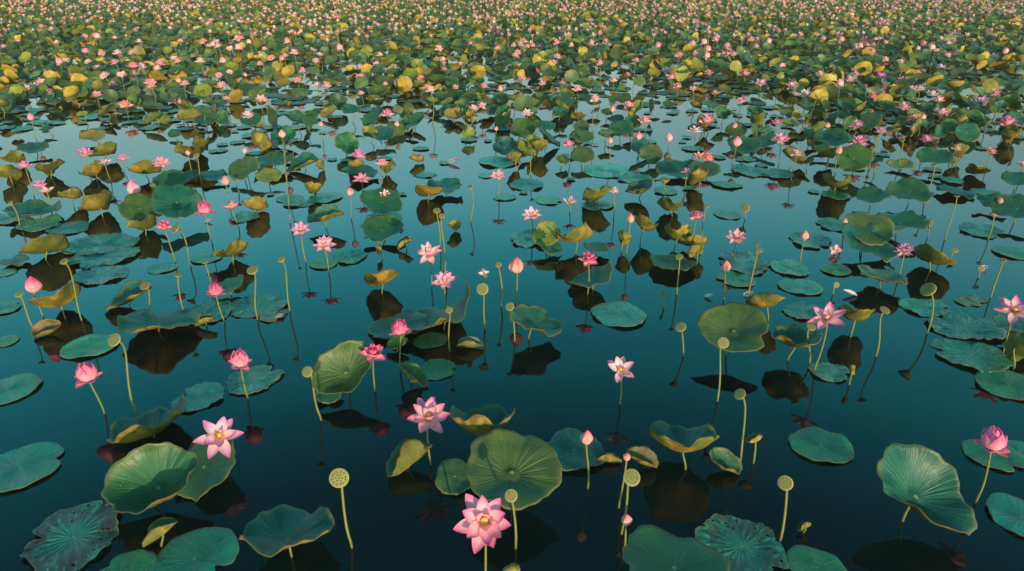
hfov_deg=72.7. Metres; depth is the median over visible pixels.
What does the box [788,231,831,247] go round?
lily pad
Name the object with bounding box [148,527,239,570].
lily pad
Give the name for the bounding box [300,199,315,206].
lily pad
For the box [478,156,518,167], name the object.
lily pad
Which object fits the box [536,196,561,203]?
lily pad
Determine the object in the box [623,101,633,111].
lotus flower
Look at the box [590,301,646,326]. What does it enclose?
lily pad
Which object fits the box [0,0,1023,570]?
water
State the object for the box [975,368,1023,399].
lily pad
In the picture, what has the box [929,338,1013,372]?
lily pad
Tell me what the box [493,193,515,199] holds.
lily pad
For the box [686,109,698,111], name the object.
lily pad
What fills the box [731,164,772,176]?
lily pad
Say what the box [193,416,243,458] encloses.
lotus flower
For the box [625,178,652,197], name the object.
lotus leaf
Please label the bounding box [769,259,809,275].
lily pad
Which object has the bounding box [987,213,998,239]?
lotus flower
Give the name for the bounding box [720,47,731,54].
lotus flower
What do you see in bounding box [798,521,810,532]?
lotus leaf
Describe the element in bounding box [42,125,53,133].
lotus leaf
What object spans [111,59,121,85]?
lotus flower
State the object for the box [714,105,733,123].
lotus leaf
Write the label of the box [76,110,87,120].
lotus leaf
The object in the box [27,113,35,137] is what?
lotus bud
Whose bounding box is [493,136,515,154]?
lotus leaf
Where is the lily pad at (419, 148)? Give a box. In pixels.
[412,146,428,149]
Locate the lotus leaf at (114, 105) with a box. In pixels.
[101,101,119,116]
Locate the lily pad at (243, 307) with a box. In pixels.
[230,294,287,317]
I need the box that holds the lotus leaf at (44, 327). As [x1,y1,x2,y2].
[31,319,60,336]
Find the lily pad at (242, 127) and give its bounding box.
[236,125,249,128]
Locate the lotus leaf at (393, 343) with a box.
[386,336,407,351]
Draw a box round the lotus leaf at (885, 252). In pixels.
[841,223,898,262]
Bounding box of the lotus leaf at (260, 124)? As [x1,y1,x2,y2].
[251,121,265,128]
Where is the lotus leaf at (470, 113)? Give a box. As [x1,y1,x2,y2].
[463,107,475,124]
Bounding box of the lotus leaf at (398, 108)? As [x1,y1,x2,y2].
[393,105,403,120]
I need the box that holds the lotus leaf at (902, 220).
[876,210,930,233]
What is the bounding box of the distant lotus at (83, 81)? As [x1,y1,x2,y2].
[0,0,1023,113]
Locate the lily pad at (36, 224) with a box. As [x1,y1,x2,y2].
[16,214,62,231]
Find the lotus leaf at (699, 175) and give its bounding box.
[688,168,708,189]
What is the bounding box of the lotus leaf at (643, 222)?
[634,213,657,243]
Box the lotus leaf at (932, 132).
[928,128,936,138]
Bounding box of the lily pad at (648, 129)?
[636,128,651,130]
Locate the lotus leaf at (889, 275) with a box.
[857,264,907,287]
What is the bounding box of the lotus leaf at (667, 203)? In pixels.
[657,197,683,215]
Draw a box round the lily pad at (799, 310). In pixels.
[782,301,818,319]
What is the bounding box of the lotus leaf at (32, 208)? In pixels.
[1,199,61,218]
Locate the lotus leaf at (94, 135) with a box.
[79,128,106,141]
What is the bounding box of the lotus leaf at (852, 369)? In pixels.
[848,364,854,384]
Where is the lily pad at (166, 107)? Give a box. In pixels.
[154,105,171,108]
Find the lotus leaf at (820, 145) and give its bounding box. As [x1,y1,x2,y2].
[812,141,829,149]
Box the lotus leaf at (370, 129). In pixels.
[362,125,377,142]
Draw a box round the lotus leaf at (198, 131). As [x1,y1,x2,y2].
[193,125,205,137]
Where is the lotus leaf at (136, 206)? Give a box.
[117,192,157,220]
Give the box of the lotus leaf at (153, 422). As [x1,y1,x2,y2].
[106,394,185,442]
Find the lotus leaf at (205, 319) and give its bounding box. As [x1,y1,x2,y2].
[195,314,214,326]
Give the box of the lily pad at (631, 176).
[613,171,651,182]
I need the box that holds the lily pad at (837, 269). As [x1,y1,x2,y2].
[821,263,851,275]
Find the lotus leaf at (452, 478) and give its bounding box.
[435,457,470,494]
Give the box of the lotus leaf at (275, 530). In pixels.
[239,504,334,557]
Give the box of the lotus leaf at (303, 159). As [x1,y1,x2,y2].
[286,152,318,171]
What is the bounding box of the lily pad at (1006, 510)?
[986,492,1023,536]
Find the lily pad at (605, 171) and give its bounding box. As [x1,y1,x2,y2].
[583,164,628,177]
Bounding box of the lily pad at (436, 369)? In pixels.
[421,359,455,379]
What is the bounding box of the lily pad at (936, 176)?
[929,174,942,177]
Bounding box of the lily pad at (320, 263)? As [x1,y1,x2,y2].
[308,257,337,268]
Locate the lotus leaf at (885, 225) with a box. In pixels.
[846,211,894,245]
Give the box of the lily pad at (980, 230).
[959,222,1004,237]
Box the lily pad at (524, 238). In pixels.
[511,228,556,247]
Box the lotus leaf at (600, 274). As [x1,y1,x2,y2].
[568,259,612,288]
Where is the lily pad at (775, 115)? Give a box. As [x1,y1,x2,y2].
[769,114,783,117]
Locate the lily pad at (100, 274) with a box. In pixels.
[71,265,128,284]
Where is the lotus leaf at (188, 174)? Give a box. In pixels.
[184,169,200,180]
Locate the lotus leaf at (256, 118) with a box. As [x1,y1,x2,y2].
[239,111,261,131]
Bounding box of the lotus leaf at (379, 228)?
[360,214,403,242]
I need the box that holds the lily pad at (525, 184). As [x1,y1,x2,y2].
[510,178,543,190]
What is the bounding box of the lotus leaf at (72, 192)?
[57,186,82,206]
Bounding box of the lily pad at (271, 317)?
[258,308,286,321]
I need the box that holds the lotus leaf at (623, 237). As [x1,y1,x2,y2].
[618,230,631,253]
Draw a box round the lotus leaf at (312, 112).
[304,110,318,115]
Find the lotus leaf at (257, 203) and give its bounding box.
[241,195,267,214]
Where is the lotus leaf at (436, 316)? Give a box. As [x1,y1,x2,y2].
[411,282,470,330]
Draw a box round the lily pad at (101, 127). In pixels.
[91,126,108,129]
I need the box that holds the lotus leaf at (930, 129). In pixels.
[927,125,935,137]
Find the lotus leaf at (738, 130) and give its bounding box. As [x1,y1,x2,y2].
[725,121,746,136]
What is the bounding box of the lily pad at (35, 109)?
[27,108,45,110]
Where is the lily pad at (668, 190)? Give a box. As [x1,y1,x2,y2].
[654,185,677,194]
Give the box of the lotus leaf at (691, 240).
[677,234,706,248]
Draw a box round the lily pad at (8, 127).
[0,125,15,128]
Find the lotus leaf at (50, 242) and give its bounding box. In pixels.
[18,233,69,259]
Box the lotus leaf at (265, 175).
[255,167,281,183]
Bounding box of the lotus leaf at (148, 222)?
[126,213,156,235]
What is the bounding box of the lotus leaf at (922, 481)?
[876,443,976,535]
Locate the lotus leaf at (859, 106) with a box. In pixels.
[849,98,866,112]
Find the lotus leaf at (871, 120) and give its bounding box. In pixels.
[858,112,881,131]
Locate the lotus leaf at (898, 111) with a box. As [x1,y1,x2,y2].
[895,106,917,117]
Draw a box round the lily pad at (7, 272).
[0,268,16,276]
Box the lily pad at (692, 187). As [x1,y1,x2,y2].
[682,185,697,189]
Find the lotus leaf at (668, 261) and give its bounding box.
[650,254,697,270]
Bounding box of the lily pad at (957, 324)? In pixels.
[925,310,1006,339]
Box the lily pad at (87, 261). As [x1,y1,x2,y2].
[68,245,139,268]
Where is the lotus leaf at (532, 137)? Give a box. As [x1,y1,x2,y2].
[527,134,541,154]
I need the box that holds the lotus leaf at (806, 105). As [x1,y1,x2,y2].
[797,100,813,119]
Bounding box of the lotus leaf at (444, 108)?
[439,104,455,114]
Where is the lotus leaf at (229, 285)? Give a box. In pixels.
[219,274,243,294]
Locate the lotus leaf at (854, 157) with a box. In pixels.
[835,143,873,173]
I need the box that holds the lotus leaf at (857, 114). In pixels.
[850,108,871,117]
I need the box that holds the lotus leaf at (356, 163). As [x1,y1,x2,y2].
[348,159,363,166]
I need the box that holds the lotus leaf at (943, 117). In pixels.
[937,114,949,119]
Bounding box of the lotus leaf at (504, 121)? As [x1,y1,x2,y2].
[495,111,510,127]
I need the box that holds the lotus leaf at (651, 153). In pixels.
[640,144,662,163]
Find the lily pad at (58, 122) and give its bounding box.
[49,121,65,123]
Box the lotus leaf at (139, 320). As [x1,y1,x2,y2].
[115,308,201,333]
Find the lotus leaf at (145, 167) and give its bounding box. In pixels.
[127,160,160,180]
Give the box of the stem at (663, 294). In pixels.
[662,292,664,306]
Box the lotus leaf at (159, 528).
[142,517,177,547]
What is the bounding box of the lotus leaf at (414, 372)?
[398,361,427,386]
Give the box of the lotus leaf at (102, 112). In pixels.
[97,104,109,118]
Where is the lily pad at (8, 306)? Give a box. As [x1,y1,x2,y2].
[0,300,20,313]
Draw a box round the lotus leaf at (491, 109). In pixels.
[485,104,498,119]
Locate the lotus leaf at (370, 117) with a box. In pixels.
[362,108,378,125]
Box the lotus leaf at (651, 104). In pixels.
[649,98,653,117]
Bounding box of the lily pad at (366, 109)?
[361,108,371,111]
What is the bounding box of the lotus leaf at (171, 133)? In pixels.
[167,129,180,137]
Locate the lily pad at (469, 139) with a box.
[461,137,476,140]
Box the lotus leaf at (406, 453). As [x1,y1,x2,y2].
[386,438,432,476]
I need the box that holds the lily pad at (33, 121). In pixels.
[25,120,48,123]
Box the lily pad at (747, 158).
[736,156,755,160]
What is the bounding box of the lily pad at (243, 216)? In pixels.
[230,211,259,222]
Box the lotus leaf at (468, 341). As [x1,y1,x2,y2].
[456,336,483,347]
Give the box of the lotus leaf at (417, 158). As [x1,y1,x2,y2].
[409,154,423,163]
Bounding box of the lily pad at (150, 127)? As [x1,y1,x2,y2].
[140,124,158,129]
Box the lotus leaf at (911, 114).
[903,112,921,123]
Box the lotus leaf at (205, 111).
[194,105,217,125]
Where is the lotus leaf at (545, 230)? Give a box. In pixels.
[533,220,559,245]
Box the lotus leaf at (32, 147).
[16,141,48,154]
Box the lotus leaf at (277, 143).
[271,137,287,146]
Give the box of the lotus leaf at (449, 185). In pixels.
[427,178,461,193]
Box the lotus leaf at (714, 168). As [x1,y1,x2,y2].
[687,160,721,176]
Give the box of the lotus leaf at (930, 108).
[923,103,938,118]
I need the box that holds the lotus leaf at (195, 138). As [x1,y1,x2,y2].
[192,134,205,149]
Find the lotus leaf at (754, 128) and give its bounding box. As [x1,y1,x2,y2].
[751,123,758,137]
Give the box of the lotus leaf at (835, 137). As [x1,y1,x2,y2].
[813,127,850,146]
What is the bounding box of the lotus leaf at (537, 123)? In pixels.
[530,119,542,134]
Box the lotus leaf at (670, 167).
[655,157,700,177]
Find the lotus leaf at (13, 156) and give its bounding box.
[0,150,25,166]
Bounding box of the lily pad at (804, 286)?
[777,279,822,294]
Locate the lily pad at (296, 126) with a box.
[289,125,305,128]
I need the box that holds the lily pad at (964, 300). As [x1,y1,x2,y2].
[954,296,980,305]
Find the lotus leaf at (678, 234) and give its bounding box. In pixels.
[665,224,691,251]
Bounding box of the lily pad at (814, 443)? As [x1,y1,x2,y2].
[788,426,853,462]
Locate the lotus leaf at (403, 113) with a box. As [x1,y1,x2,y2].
[400,108,412,118]
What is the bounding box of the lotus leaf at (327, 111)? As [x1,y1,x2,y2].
[319,104,336,117]
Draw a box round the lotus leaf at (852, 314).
[837,304,875,336]
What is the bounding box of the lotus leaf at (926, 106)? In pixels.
[922,103,940,117]
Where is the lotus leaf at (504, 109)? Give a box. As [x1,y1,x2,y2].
[495,104,511,117]
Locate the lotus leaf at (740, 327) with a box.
[697,302,768,354]
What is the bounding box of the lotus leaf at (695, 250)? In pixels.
[688,243,704,263]
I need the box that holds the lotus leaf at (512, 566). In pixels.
[502,562,519,570]
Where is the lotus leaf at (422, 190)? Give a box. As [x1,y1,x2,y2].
[415,184,442,201]
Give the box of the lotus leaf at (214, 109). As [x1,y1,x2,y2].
[212,103,216,112]
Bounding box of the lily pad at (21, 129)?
[11,127,32,131]
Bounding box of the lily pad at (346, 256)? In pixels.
[334,249,367,263]
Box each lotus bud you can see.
[25,276,44,319]
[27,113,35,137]
[126,179,140,193]
[185,150,193,179]
[221,176,228,200]
[279,129,285,154]
[346,187,353,217]
[509,258,522,303]
[580,430,592,488]
[608,137,612,163]
[610,106,614,122]
[618,453,630,507]
[621,514,631,545]
[625,214,633,259]
[635,131,642,153]
[665,132,672,146]
[721,260,730,299]
[732,136,741,162]
[800,231,808,261]
[834,146,842,175]
[841,218,847,245]
[994,197,1002,217]
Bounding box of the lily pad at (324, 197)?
[308,192,342,202]
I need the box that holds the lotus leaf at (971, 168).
[965,163,990,176]
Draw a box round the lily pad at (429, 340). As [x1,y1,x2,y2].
[413,332,446,348]
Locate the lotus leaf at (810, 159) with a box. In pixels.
[801,156,813,169]
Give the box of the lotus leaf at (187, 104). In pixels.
[181,99,192,107]
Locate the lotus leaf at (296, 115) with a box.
[286,109,305,130]
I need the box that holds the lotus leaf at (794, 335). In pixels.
[771,323,822,360]
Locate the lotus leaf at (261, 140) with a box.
[251,129,272,152]
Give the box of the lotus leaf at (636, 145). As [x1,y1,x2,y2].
[630,136,651,154]
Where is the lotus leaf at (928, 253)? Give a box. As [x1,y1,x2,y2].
[913,243,956,271]
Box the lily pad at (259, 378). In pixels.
[226,364,284,394]
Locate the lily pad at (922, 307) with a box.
[898,297,948,316]
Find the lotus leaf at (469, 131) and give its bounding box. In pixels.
[461,126,474,139]
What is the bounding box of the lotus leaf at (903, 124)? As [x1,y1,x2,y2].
[891,120,906,133]
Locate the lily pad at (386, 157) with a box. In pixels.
[377,156,391,159]
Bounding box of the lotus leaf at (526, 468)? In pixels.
[466,428,561,510]
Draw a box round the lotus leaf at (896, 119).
[892,116,902,126]
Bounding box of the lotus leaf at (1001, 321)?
[992,313,1023,332]
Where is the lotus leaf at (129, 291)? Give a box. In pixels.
[103,280,152,309]
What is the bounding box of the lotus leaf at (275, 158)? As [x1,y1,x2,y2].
[257,151,293,169]
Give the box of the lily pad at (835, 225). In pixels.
[816,217,842,231]
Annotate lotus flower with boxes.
[15,161,34,196]
[23,84,31,101]
[29,82,38,98]
[31,180,48,203]
[36,78,44,84]
[37,186,56,213]
[55,57,64,70]
[74,362,105,413]
[77,147,92,164]
[81,48,89,58]
[91,91,102,107]
[94,33,103,57]
[97,51,105,63]
[97,158,111,182]
[98,71,109,85]
[108,81,117,88]
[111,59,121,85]
[112,49,121,61]
[116,71,126,97]
[117,154,129,170]
[118,100,133,118]
[127,49,136,75]
[130,63,138,86]
[138,62,146,78]
[143,78,152,88]
[145,82,155,99]
[152,156,170,170]
[153,65,161,83]
[155,59,168,67]
[155,220,175,261]
[179,80,190,98]
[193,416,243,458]
[194,57,205,77]
[194,201,216,243]
[199,38,206,48]
[206,282,226,322]
[215,72,222,98]
[216,81,227,105]
[222,96,230,112]
[222,201,239,230]
[226,46,233,57]
[228,348,251,398]
[235,43,241,69]
[241,111,253,118]
[255,94,267,112]
[266,55,275,73]
[279,55,284,67]
[284,37,290,54]
[289,49,297,73]
[290,221,310,262]
[294,77,302,84]
[298,67,307,79]
[312,235,336,272]
[313,82,322,97]
[321,81,330,94]
[336,43,342,71]
[351,149,365,158]
[352,173,370,190]
[360,343,385,391]
[375,159,387,182]
[379,189,389,196]
[381,109,394,121]
[389,319,411,370]
[407,397,449,464]
[416,75,424,80]
[417,242,441,288]
[425,85,435,122]
[432,271,456,306]
[435,45,442,71]
[453,494,510,570]
[467,104,478,117]
[478,102,486,120]
[479,83,487,98]
[479,268,488,281]
[490,170,506,197]
[518,75,526,81]
[521,108,533,115]
[522,206,541,237]
[538,80,546,88]
[563,139,574,163]
[563,196,577,213]
[572,85,581,100]
[578,251,597,294]
[588,39,594,58]
[590,95,600,133]
[596,59,602,91]
[607,356,633,403]
[609,77,617,89]
[610,187,619,217]
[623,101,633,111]
[632,57,640,77]
[637,116,651,135]
[655,42,660,67]
[660,67,671,73]
[667,74,674,88]
[673,83,682,98]
[681,168,690,185]
[687,125,704,145]
[688,40,696,55]
[688,211,703,234]
[689,86,696,100]
[693,151,706,160]
[699,114,714,133]
[700,38,707,60]
[703,51,709,64]
[704,70,713,82]
[704,152,714,160]
[705,45,711,62]
[711,36,718,52]
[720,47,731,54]
[721,51,730,57]
[726,228,746,259]
[735,98,745,112]
[738,70,749,84]
[754,79,766,94]
[771,119,782,131]
[772,133,790,162]
[778,63,785,86]
[786,81,798,98]
[790,149,803,179]
[799,89,811,96]
[807,301,845,370]
[814,70,823,75]
[830,243,842,254]
[835,79,843,106]
[838,36,843,48]
[843,75,854,81]
[849,120,864,139]
[850,135,869,146]
[857,42,862,53]
[858,36,870,42]
[865,92,878,100]
[868,48,875,55]
[872,127,888,147]
[874,61,888,65]
[876,72,886,85]
[894,243,914,273]
[895,102,911,117]
[908,115,919,124]
[910,86,918,92]
[915,85,925,103]
[919,134,932,147]
[925,90,939,100]
[927,44,934,67]
[930,48,940,71]
[933,96,944,103]
[934,107,950,123]
[935,64,947,67]
[942,52,950,69]
[949,143,961,164]
[971,95,990,103]
[974,425,1010,503]
[984,147,996,165]
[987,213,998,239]
[989,88,1000,104]
[990,53,998,58]
[994,295,1023,352]
[996,116,1018,136]
[1000,47,1008,67]
[1016,161,1023,171]
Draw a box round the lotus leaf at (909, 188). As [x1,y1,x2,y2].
[886,177,934,202]
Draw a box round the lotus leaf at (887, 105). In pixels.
[879,100,896,116]
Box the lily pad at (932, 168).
[922,167,942,170]
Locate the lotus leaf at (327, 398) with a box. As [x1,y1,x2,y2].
[312,389,340,403]
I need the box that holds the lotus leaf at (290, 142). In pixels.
[285,139,296,152]
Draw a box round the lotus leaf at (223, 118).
[215,110,228,124]
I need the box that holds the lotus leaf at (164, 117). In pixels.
[158,112,170,122]
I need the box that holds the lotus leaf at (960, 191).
[936,184,975,198]
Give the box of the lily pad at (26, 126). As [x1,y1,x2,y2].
[16,125,32,128]
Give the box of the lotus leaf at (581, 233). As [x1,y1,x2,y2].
[556,222,593,253]
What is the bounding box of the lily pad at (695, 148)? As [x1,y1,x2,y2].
[681,145,703,150]
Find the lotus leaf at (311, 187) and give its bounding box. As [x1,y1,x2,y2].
[304,181,323,199]
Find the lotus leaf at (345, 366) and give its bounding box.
[313,340,371,393]
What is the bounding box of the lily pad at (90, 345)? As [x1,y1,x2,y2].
[60,334,114,358]
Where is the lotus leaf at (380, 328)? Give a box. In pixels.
[367,308,427,339]
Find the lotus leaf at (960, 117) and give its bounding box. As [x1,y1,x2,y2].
[954,110,968,123]
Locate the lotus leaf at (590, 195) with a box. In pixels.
[583,184,611,205]
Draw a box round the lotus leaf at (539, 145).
[531,139,548,156]
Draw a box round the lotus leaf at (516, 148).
[498,137,520,151]
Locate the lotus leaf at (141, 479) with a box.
[101,442,197,513]
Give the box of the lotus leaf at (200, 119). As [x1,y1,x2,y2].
[194,114,214,125]
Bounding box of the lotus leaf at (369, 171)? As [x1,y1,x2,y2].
[344,164,378,177]
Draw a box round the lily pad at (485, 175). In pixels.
[478,173,492,177]
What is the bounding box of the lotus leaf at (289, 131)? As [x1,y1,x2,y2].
[271,125,295,141]
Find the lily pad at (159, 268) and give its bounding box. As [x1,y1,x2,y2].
[147,263,177,273]
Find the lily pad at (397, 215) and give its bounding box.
[365,211,401,219]
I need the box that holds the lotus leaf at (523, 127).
[510,118,535,139]
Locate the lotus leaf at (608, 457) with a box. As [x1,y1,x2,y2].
[597,452,621,461]
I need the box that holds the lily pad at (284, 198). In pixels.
[276,194,303,202]
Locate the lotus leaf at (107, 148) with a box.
[88,141,116,158]
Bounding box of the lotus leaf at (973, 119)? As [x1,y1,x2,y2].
[967,115,978,124]
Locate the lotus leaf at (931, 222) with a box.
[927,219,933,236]
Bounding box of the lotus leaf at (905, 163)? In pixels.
[886,158,914,168]
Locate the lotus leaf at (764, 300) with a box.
[747,292,785,320]
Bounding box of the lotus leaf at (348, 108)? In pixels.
[340,103,361,121]
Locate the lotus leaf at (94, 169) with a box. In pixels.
[78,160,103,181]
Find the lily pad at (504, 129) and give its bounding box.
[493,126,510,130]
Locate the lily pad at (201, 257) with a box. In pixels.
[191,251,222,262]
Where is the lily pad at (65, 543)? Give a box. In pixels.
[19,500,119,570]
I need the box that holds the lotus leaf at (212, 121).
[209,114,217,125]
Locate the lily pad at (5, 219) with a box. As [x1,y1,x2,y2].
[0,214,30,223]
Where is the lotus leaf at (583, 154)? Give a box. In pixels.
[571,146,594,164]
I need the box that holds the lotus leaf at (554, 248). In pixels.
[538,238,562,254]
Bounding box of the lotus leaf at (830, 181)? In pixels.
[823,173,851,193]
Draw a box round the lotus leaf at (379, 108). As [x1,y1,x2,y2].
[372,106,382,120]
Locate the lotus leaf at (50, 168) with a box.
[34,158,64,178]
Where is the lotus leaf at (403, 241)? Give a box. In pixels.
[396,236,412,249]
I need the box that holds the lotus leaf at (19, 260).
[0,254,28,265]
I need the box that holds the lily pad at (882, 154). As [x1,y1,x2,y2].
[874,152,890,156]
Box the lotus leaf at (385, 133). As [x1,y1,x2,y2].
[372,125,394,142]
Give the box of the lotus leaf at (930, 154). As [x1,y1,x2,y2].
[916,146,953,168]
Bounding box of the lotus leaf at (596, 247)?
[584,242,608,253]
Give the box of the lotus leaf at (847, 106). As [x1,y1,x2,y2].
[838,100,854,112]
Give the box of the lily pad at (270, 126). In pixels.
[261,125,279,128]
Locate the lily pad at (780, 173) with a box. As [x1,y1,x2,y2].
[759,168,793,177]
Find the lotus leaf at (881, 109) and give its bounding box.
[871,104,886,111]
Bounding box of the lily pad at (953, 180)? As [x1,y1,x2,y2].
[940,177,963,183]
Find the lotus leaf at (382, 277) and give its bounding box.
[364,269,399,293]
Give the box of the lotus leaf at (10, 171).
[0,164,22,183]
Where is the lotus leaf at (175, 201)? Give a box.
[151,184,202,222]
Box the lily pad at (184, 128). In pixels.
[177,127,191,129]
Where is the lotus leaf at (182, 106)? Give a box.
[174,99,193,108]
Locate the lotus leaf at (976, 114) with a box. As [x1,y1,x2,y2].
[964,109,984,122]
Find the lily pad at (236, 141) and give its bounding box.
[229,140,244,143]
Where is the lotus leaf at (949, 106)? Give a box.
[938,104,951,120]
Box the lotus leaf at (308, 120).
[301,115,317,131]
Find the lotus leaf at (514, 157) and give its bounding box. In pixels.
[506,151,521,170]
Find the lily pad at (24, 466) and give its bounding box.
[0,442,63,492]
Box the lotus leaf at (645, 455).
[626,446,658,467]
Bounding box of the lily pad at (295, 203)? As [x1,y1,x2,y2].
[282,200,302,205]
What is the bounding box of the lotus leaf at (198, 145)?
[174,137,209,161]
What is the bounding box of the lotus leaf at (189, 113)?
[177,106,200,123]
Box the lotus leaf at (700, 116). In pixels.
[697,113,710,134]
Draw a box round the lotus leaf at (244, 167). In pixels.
[228,156,259,179]
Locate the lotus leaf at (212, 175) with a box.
[200,169,227,180]
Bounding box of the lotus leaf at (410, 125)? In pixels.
[403,123,417,133]
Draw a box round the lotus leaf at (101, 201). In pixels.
[78,189,111,216]
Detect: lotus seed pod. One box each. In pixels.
[7,201,19,225]
[15,291,32,326]
[59,258,81,320]
[108,333,138,416]
[140,281,150,309]
[171,224,190,265]
[174,273,183,309]
[193,153,201,183]
[202,260,210,282]
[247,265,257,319]
[277,256,290,310]
[283,150,288,187]
[284,172,289,222]
[302,366,321,420]
[329,468,352,548]
[433,208,440,245]
[439,213,445,272]
[445,307,452,351]
[467,185,473,221]
[477,283,487,328]
[495,262,502,305]
[505,489,517,548]
[506,302,515,341]
[530,148,534,175]
[620,469,639,534]
[660,177,669,188]
[675,254,682,294]
[675,322,685,356]
[701,204,709,236]
[716,337,728,401]
[734,388,745,460]
[740,204,749,218]
[747,247,762,296]
[752,241,760,270]
[777,475,792,540]
[807,323,815,364]
[832,282,838,293]
[868,146,876,168]
[875,306,889,356]
[899,138,904,164]
[920,283,936,333]
[929,163,936,188]
[944,195,959,239]
[950,247,957,257]
[978,266,984,277]
[990,258,1006,297]
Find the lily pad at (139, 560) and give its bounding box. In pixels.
[99,549,156,570]
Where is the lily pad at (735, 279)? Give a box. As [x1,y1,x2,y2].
[716,271,755,286]
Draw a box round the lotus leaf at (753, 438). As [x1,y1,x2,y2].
[745,433,762,463]
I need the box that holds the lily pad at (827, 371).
[808,362,849,381]
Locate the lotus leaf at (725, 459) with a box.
[709,447,741,474]
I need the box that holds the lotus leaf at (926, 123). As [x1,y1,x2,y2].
[921,118,936,134]
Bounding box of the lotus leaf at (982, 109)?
[970,104,988,113]
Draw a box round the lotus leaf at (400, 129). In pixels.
[387,121,405,135]
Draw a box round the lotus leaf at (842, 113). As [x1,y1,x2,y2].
[834,108,849,120]
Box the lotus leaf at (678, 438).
[648,420,718,469]
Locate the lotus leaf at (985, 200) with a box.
[976,192,998,206]
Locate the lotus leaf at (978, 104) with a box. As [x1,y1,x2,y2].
[974,101,982,109]
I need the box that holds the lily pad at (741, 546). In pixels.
[695,513,788,570]
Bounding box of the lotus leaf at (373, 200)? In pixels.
[360,187,402,214]
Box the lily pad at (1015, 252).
[991,246,1023,259]
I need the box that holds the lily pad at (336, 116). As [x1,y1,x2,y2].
[327,115,342,117]
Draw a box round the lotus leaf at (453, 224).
[446,219,460,232]
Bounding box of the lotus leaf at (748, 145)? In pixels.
[727,135,761,158]
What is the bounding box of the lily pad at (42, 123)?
[35,120,52,124]
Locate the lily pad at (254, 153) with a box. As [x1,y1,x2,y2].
[245,151,264,154]
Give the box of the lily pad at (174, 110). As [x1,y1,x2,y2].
[168,108,185,111]
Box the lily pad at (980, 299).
[967,295,988,301]
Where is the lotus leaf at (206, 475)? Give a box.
[177,439,235,501]
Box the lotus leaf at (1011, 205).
[989,193,1023,222]
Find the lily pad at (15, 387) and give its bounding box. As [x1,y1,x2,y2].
[0,373,42,404]
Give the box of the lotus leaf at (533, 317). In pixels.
[509,303,561,338]
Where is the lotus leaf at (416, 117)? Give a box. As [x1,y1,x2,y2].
[403,112,424,127]
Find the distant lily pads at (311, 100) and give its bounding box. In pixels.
[2,20,1023,106]
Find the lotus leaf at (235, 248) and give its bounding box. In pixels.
[212,238,247,264]
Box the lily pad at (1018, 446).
[1007,440,1023,458]
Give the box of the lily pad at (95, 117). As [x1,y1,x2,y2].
[79,115,100,118]
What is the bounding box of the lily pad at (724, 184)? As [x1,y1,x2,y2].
[712,181,738,187]
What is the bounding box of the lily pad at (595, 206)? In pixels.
[581,200,613,209]
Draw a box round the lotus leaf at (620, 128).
[608,120,633,136]
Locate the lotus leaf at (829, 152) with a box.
[817,147,836,165]
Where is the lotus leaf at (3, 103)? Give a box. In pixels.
[0,99,9,117]
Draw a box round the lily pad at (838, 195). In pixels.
[821,189,850,199]
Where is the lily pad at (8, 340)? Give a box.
[0,335,19,346]
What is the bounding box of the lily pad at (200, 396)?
[171,382,223,411]
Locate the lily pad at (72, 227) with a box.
[45,221,88,233]
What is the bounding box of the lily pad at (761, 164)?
[754,163,767,166]
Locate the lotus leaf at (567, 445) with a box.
[547,428,603,470]
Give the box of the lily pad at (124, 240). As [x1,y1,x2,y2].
[61,233,139,255]
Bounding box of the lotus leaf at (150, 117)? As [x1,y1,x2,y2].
[142,110,160,124]
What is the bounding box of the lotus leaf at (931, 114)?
[928,111,937,118]
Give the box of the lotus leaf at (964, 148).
[948,142,969,164]
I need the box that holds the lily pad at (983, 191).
[970,188,1000,194]
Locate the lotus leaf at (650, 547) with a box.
[622,524,729,570]
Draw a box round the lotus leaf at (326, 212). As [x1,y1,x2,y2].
[307,204,343,227]
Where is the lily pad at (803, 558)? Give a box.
[786,545,846,570]
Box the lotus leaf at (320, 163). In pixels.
[316,158,324,170]
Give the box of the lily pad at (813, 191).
[808,189,818,192]
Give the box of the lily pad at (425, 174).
[416,172,436,177]
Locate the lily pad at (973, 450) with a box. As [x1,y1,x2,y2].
[962,439,1023,471]
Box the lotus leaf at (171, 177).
[152,169,188,184]
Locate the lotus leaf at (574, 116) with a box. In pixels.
[570,111,585,121]
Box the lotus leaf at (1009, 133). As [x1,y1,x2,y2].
[999,120,1022,143]
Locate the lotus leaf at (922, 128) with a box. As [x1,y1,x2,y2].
[917,119,933,134]
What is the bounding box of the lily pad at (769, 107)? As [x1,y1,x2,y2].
[761,106,773,108]
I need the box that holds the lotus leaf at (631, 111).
[628,107,634,115]
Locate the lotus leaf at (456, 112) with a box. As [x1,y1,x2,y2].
[444,106,463,121]
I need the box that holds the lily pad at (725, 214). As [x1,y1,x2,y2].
[713,209,740,218]
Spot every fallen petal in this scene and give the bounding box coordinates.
[447,158,459,162]
[844,289,856,295]
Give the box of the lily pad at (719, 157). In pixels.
[712,155,725,158]
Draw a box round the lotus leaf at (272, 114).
[267,106,277,126]
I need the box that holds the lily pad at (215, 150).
[208,148,227,152]
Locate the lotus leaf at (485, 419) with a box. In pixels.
[450,404,514,435]
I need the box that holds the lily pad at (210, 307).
[192,300,233,323]
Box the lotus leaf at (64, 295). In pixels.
[28,282,80,318]
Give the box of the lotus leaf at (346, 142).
[334,132,358,153]
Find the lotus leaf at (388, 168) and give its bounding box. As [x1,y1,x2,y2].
[380,157,395,176]
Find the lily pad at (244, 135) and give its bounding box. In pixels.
[241,132,251,137]
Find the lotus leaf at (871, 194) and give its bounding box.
[856,186,890,205]
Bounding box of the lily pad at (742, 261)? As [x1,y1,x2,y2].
[718,250,769,275]
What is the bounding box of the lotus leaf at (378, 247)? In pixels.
[375,244,382,258]

